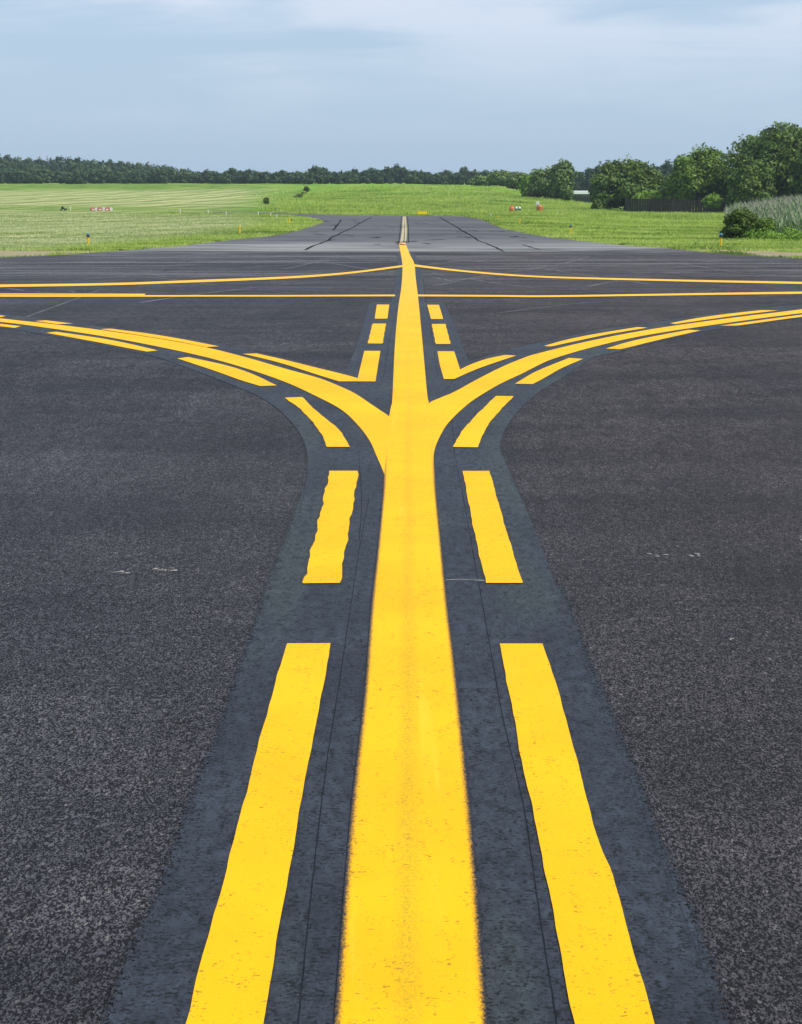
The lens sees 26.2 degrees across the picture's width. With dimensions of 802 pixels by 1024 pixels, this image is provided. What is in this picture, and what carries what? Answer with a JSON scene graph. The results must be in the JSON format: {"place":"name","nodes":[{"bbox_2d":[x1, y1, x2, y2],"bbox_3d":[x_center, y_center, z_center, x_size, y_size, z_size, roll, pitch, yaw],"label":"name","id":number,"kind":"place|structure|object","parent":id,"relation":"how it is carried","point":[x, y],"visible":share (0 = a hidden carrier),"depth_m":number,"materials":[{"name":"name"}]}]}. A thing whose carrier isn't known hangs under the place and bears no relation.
{"place":"outdoors","nodes":[
{"label":"outdoors","id":0,"kind":"place"},
{"bbox_2d":[0,182,799,256],"bbox_3d":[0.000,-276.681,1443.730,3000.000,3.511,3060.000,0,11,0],"label":"ground","id":1,"kind":"structure","parent":0,"point":[130,198],"depth_m":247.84,"materials":[{"name":"green plant"}]},
{"bbox_2d":[0,251,86,256],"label":"bare soil","id":2,"kind":"structure","parent":1,"relation":"on","point":[13,253],"depth_m":57.67,"materials":[{"name":"beige soil"}]},
{"bbox_2d":[90,207,111,210],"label":"barrier","id":3,"kind":"object","parent":1,"relation":"on","point":[101,209],"visible":1,"depth_m":152.25,"materials":[{"name":"red plastic"}]},
{"bbox_2d":[0,163,516,184],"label":"woods","id":4,"kind":"object","parent":1,"relation":"on","point":[397,174],"visible":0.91,"depth_m":473.25,"materials":[{"name":"green plant"}]},
{"bbox_2d":[263,197,269,203],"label":"young tree","id":5,"kind":"object","parent":1,"relation":"on","point":[266,200],"visible":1,"depth_m":205.31,"materials":[{"name":"green plant"}]},
{"bbox_2d":[293,192,305,197],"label":"bare shrub","id":6,"kind":"object","parent":1,"relation":"on","point":[301,194],"visible":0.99,"depth_m":241.36,"materials":[{"name":"green plant"}]},
{"bbox_2d":[303,186,309,192],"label":"young tree","id":7,"kind":"object","parent":1,"relation":"on","point":[306,189],"visible":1,"depth_m":268.86,"materials":[{"name":"green plant"}]},
{"bbox_2d":[109,212,671,251],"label":"old taxiway","id":8,"kind":"structure","parent":1,"relation":"on","point":[351,233],"depth_m":80.47,"materials":[{"name":"grey asphalt"}]},
{"bbox_2d":[399,216,408,242],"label":"worn line","id":9,"kind":"object","parent":8,"relation":"on","point":[402,236],"visible":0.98,"depth_m":94.41,"materials":[{"name":"paint"}]},
{"bbox_2d":[0,211,801,257],"bbox_3d":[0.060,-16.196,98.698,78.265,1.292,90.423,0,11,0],"label":"grass","id":10,"kind":"structure","parent":1,"relation":"on","point":[672,234],"depth_m":96.07,"materials":[{"name":"green plant"}]},
{"bbox_2d":[417,211,427,213],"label":"direction board","id":11,"kind":"object","parent":1,"relation":"on","point":[422,212],"visible":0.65,"depth_m":141.01,"materials":[{"name":"yellow metal"}]},
{"bbox_2d":[467,175,488,185],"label":"broadleaf tree","id":12,"kind":"object","parent":1,"relation":"on","point":[478,180],"visible":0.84,"depth_m":322.71,"materials":[{"name":"green plant"}]},
{"bbox_2d":[485,170,511,185],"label":"broadleaf tree","id":13,"kind":"object","parent":1,"relation":"on","point":[497,178],"visible":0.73,"depth_m":313.08,"materials":[{"name":"green plant"}]},
{"bbox_2d":[504,171,525,189],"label":"broadleaf tree","id":14,"kind":"object","parent":1,"relation":"on","point":[513,180],"visible":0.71,"depth_m":293.64,"materials":[{"name":"green plant"}]},
{"bbox_2d":[518,169,537,197],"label":"broadleaf tree","id":15,"kind":"object","parent":1,"relation":"on","point":[524,185],"visible":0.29,"depth_m":252.77,"materials":[{"name":"green plant"}]},
{"bbox_2d":[536,205,542,210],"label":"orange drum","id":16,"kind":"object","parent":1,"relation":"on","point":[539,207],"visible":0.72,"depth_m":159.87,"materials":[{"name":"plastic"}]},
{"bbox_2d":[525,165,560,198],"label":"broadleaf tree","id":17,"kind":"object","parent":1,"relation":"on","point":[539,183],"visible":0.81,"depth_m":248.07,"materials":[{"name":"green plant"}]},
{"bbox_2d":[547,158,576,200],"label":"broadleaf tree","id":18,"kind":"object","parent":1,"relation":"on","point":[561,175],"visible":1,"depth_m":246.61,"materials":[{"name":"green plant"}]},
{"bbox_2d":[570,194,591,202],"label":"board fence","id":19,"kind":"object","parent":1,"relation":"on","point":[577,198],"visible":0.52,"depth_m":253.07,"materials":[{"name":"grey wood"}]},
{"bbox_2d":[573,191,589,195],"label":"building","id":20,"kind":"structure","parent":1,"relation":"on","point":[583,193],"depth_m":294.73,"materials":[{"name":"white"}]},
{"bbox_2d":[590,198,602,209],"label":"shrub","id":21,"kind":"object","parent":1,"relation":"on","point":[597,204],"visible":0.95,"depth_m":196.65,"materials":[{"name":"green plant"}]},
{"bbox_2d":[573,159,673,190],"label":"distant woods","id":22,"kind":"object","parent":1,"relation":"on","point":[582,182],"visible":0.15,"depth_m":426.73,"materials":[{"name":"green plant"}]},
{"bbox_2d":[587,153,665,210],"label":"broadleaf tree","id":23,"kind":"object","parent":1,"relation":"on","point":[614,183],"visible":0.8,"depth_m":199.48,"materials":[{"name":"green plant"}]},
{"bbox_2d":[631,191,645,211],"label":"shrub","id":24,"kind":"object","parent":1,"relation":"on","point":[640,195],"visible":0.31,"depth_m":192.45,"materials":[{"name":"green plant"}]},
{"bbox_2d":[639,189,664,210],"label":"shrub","id":25,"kind":"object","parent":1,"relation":"on","point":[654,193],"visible":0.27,"depth_m":195.14,"materials":[{"name":"green plant"}]},
{"bbox_2d":[658,184,683,210],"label":"broadleaf tree","id":26,"kind":"object","parent":1,"relation":"on","point":[663,190],"visible":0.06,"depth_m":196.95,"materials":[{"name":"green plant"}]},
{"bbox_2d":[625,197,727,212],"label":"board fence","id":27,"kind":"object","parent":1,"relation":"on","point":[642,205],"visible":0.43,"depth_m":187.36,"materials":[{"name":"grey wood"}]},
{"bbox_2d":[664,142,727,211],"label":"broadleaf tree","id":28,"kind":"object","parent":1,"relation":"on","point":[697,174],"visible":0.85,"depth_m":190.19,"materials":[{"name":"green plant"}]},
{"bbox_2d":[701,192,723,212],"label":"shrub","id":29,"kind":"object","parent":1,"relation":"on","point":[716,201],"visible":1,"depth_m":183.72,"materials":[{"name":"green plant"}]},
{"bbox_2d":[719,233,722,244],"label":"edge light","id":30,"kind":"object","parent":1,"relation":"on","point":[720,235],"visible":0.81,"depth_m":65.02,"materials":[{"name":"yellow plastic"}]},
{"bbox_2d":[720,207,758,237],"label":"shrub","id":31,"kind":"object","parent":1,"relation":"on","point":[737,222],"visible":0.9,"depth_m":82.45,"materials":[{"name":"green plant"}]},
{"bbox_2d":[724,156,777,207],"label":"broadleaf tree","id":32,"kind":"object","parent":1,"relation":"on","point":[749,181],"visible":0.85,"depth_m":179.69,"materials":[{"name":"green plant"}]},
{"bbox_2d":[700,249,801,256],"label":"bare soil","id":33,"kind":"structure","parent":1,"relation":"on","point":[767,253],"depth_m":56.44,"materials":[{"name":"brown soil"}]},
{"bbox_2d":[713,121,801,199],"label":"broadleaf tree","id":34,"kind":"object","parent":1,"relation":"on","point":[775,149],"visible":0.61,"depth_m":182.95,"materials":[{"name":"green plant"}]},
{"bbox_2d":[721,194,801,234],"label":"reeds","id":35,"kind":"object","parent":1,"relation":"on","point":[784,212],"visible":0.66,"depth_m":90.54,"materials":[{"name":"green plant"}]},
{"bbox_2d":[749,217,776,236],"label":"shrub","id":36,"kind":"object","parent":1,"relation":"on","point":[768,223],"visible":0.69,"depth_m":81.58,"materials":[{"name":"green plant"}]},
{"bbox_2d":[740,226,801,239],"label":"weeds","id":37,"kind":"object","parent":1,"relation":"on","point":[774,235],"visible":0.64,"depth_m":80.89,"materials":[{"name":"green plant"}]},
{"bbox_2d":[789,147,801,197],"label":"broadleaf tree","id":38,"kind":"object","parent":1,"relation":"on","point":[799,166],"visible":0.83,"depth_m":181.60,"materials":[{"name":"green plant"}]},
{"bbox_2d":[0,249,801,1023],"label":"taxiway","id":39,"kind":"structure","parent":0,"point":[148,503],"depth_m":7.55,"materials":[{"name":"grey asphalt"}]},
{"bbox_2d":[0,318,388,472],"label":"painted line","id":40,"kind":"object","parent":39,"relation":"on","point":[370,420],"visible":1,"depth_m":13.73,"materials":[{"name":"yellow paint"}]},
{"bbox_2d":[0,293,394,296],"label":"painted line","id":41,"kind":"object","parent":39,"relation":"on","point":[60,295],"visible":1,"depth_m":26.58,"materials":[{"name":"yellow paint"}]},
{"bbox_2d":[0,265,402,286],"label":"painted line","id":42,"kind":"object","parent":39,"relation":"on","point":[127,283],"visible":1,"depth_m":33.47,"materials":[{"name":"yellow paint"}]},
{"bbox_2d":[0,252,801,1023],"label":"border paint","id":43,"kind":"object","parent":39,"relation":"on","point":[524,976],"visible":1,"depth_m":4.84,"materials":[{"name":"paint"}]},
{"bbox_2d":[0,324,19,327],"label":"painted dash","id":44,"kind":"object","parent":43,"relation":"on","point":[6,325],"visible":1,"depth_m":19.39,"materials":[{"name":"yellow paint"}]},
{"bbox_2d":[38,320,71,323],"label":"painted dash","id":45,"kind":"object","parent":43,"relation":"on","point":[53,322],"visible":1,"depth_m":19.95,"materials":[{"name":"yellow paint"}]},
{"bbox_2d":[48,332,156,351],"bbox_3d":[-3.008,-1.722,17.344,0.224,0.030,2.791,-7,13,-31],"label":"painted dash","id":46,"kind":"object","parent":43,"relation":"on","point":[115,343],"visible":1,"depth_m":17.24,"materials":[{"name":"yellow paint"}]},
{"bbox_2d":[103,329,216,346],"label":"painted dash","id":47,"kind":"object","parent":43,"relation":"on","point":[169,338],"visible":1,"depth_m":17.74,"materials":[{"name":"yellow paint"}]},
{"bbox_2d":[178,357,274,385],"bbox_3d":[-1.465,-1.191,14.488,0.234,0.006,2.418,-5,12,-22],"label":"painted dash","id":48,"kind":"object","parent":43,"relation":"on","point":[239,374],"visible":1,"depth_m":14.36,"materials":[{"name":"yellow paint"}]},
{"bbox_2d":[186,643,329,1023],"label":"painted dash","id":49,"kind":"object","parent":43,"relation":"on","point":[233,980],"visible":1,"depth_m":4.09,"materials":[{"name":"yellow paint"}]},
{"bbox_2d":[246,351,379,380],"bbox_3d":[-0.826,-1.274,14.928,1.266,0.011,2.568,0,11,0],"label":"painted dash","id":50,"kind":"object","parent":43,"relation":"on","point":[369,366],"visible":1,"depth_m":14.60,"materials":[{"name":"yellow paint"}]},
{"bbox_2d":[286,397,349,446],"bbox_3d":[-0.565,-0.617,11.509,0.170,0.001,2.433,-2,11,-10],"label":"painted dash","id":51,"kind":"object","parent":43,"relation":"on","point":[332,434],"visible":1,"depth_m":11.23,"materials":[{"name":"yellow paint"}]},
{"bbox_2d":[303,471,358,582],"bbox_3d":[-0.314,0.028,8.180,0.166,0.001,2.683,0,11,0],"label":"painted dash","id":52,"kind":"object","parent":43,"relation":"on","point":[327,549],"visible":1,"depth_m":7.89,"materials":[{"name":"yellow paint"}]},
{"bbox_2d":[368,324,385,342],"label":"painted dash","id":53,"kind":"object","parent":43,"relation":"on","point":[376,335],"visible":1,"depth_m":18.28,"materials":[{"name":"yellow paint"}]},
{"bbox_2d":[375,305,388,318],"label":"painted dash","id":54,"kind":"object","parent":43,"relation":"on","point":[381,311],"visible":1,"depth_m":21.84,"materials":[{"name":"yellow paint"}]},
{"bbox_2d":[427,305,442,318],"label":"painted dash","id":55,"kind":"object","parent":43,"relation":"on","point":[435,311],"visible":1,"depth_m":21.84,"materials":[{"name":"yellow paint"}]},
{"bbox_2d":[432,324,449,343],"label":"painted dash","id":56,"kind":"object","parent":43,"relation":"on","point":[441,335],"visible":1,"depth_m":18.14,"materials":[{"name":"yellow paint"}]},
{"bbox_2d":[438,351,514,378],"bbox_3d":[0.693,-1.286,14.988,0.714,0.011,2.356,0,11,0],"label":"painted dash","id":57,"kind":"object","parent":43,"relation":"on","point":[449,366],"visible":1,"depth_m":14.92,"materials":[{"name":"yellow paint"}]},
{"bbox_2d":[453,396,512,446],"bbox_3d":[0.560,-0.624,11.544,0.173,0.001,2.497,2,11,8],"label":"painted dash","id":58,"kind":"object","parent":43,"relation":"on","point":[472,432],"visible":1,"depth_m":11.32,"materials":[{"name":"yellow paint"}]},
{"bbox_2d":[463,471,522,582],"bbox_3d":[0.410,0.028,8.181,0.156,0.001,2.672,0,11,0],"label":"painted dash","id":59,"kind":"object","parent":43,"relation":"on","point":[497,558],"visible":1,"depth_m":7.87,"materials":[{"name":"yellow paint"}]},
{"bbox_2d":[515,358,580,383],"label":"painted dash","id":60,"kind":"object","parent":43,"relation":"on","point":[536,376],"visible":1,"depth_m":14.36,"materials":[{"name":"yellow paint"}]},
{"bbox_2d":[500,643,654,1023],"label":"painted dash","id":61,"kind":"object","parent":43,"relation":"on","point":[604,981],"visible":1,"depth_m":4.06,"materials":[{"name":"yellow paint"}]},
{"bbox_2d":[545,327,644,345],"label":"painted dash","id":62,"kind":"object","parent":43,"relation":"on","point":[583,337],"visible":1,"depth_m":17.87,"materials":[{"name":"yellow paint"}]},
{"bbox_2d":[606,330,699,348],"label":"painted dash","id":63,"kind":"object","parent":43,"relation":"on","point":[638,342],"visible":1,"depth_m":17.49,"materials":[{"name":"yellow paint"}]},
{"bbox_2d":[672,310,776,323],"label":"painted dash","id":64,"kind":"object","parent":43,"relation":"on","point":[719,316],"visible":1,"depth_m":21.02,"materials":[{"name":"yellow paint"}]},
{"bbox_2d":[721,315,801,325],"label":"painted dash","id":65,"kind":"object","parent":43,"relation":"on","point":[765,320],"visible":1,"depth_m":20.29,"materials":[{"name":"yellow paint"}]},
{"bbox_2d":[334,243,487,1023],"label":"painted line","id":66,"kind":"object","parent":39,"relation":"on","point":[410,950],"visible":1,"depth_m":4.58,"materials":[{"name":"yellow paint"}]},
{"bbox_2d":[414,264,801,283],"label":"painted line","id":67,"kind":"object","parent":39,"relation":"on","point":[782,282],"visible":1,"depth_m":34.62,"materials":[{"name":"yellow paint"}]},
{"bbox_2d":[418,292,801,296],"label":"painted line","id":68,"kind":"object","parent":39,"relation":"on","point":[738,293],"visible":1,"depth_m":26.60,"materials":[{"name":"yellow paint"}]},
{"bbox_2d":[429,309,801,461],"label":"painted line","id":69,"kind":"object","parent":39,"relation":"on","point":[444,410],"visible":1,"depth_m":14.36,"materials":[{"name":"yellow paint"}]},
{"bbox_2d":[0,0,801,173],"label":"sky","id":70,"kind":"structure","parent":0,"point":[272,86],"materials":[{"name":"blue"}]},
{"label":"hills","id":71,"kind":"structure","parent":0,"visible":0},
{"bbox_2d":[0,155,197,173],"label":"hill woods","id":72,"kind":"object","parent":71,"relation":"on","point":[7,162],"visible":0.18,"depth_m":593.55,"materials":[{"name":"green plant"}]}
]}

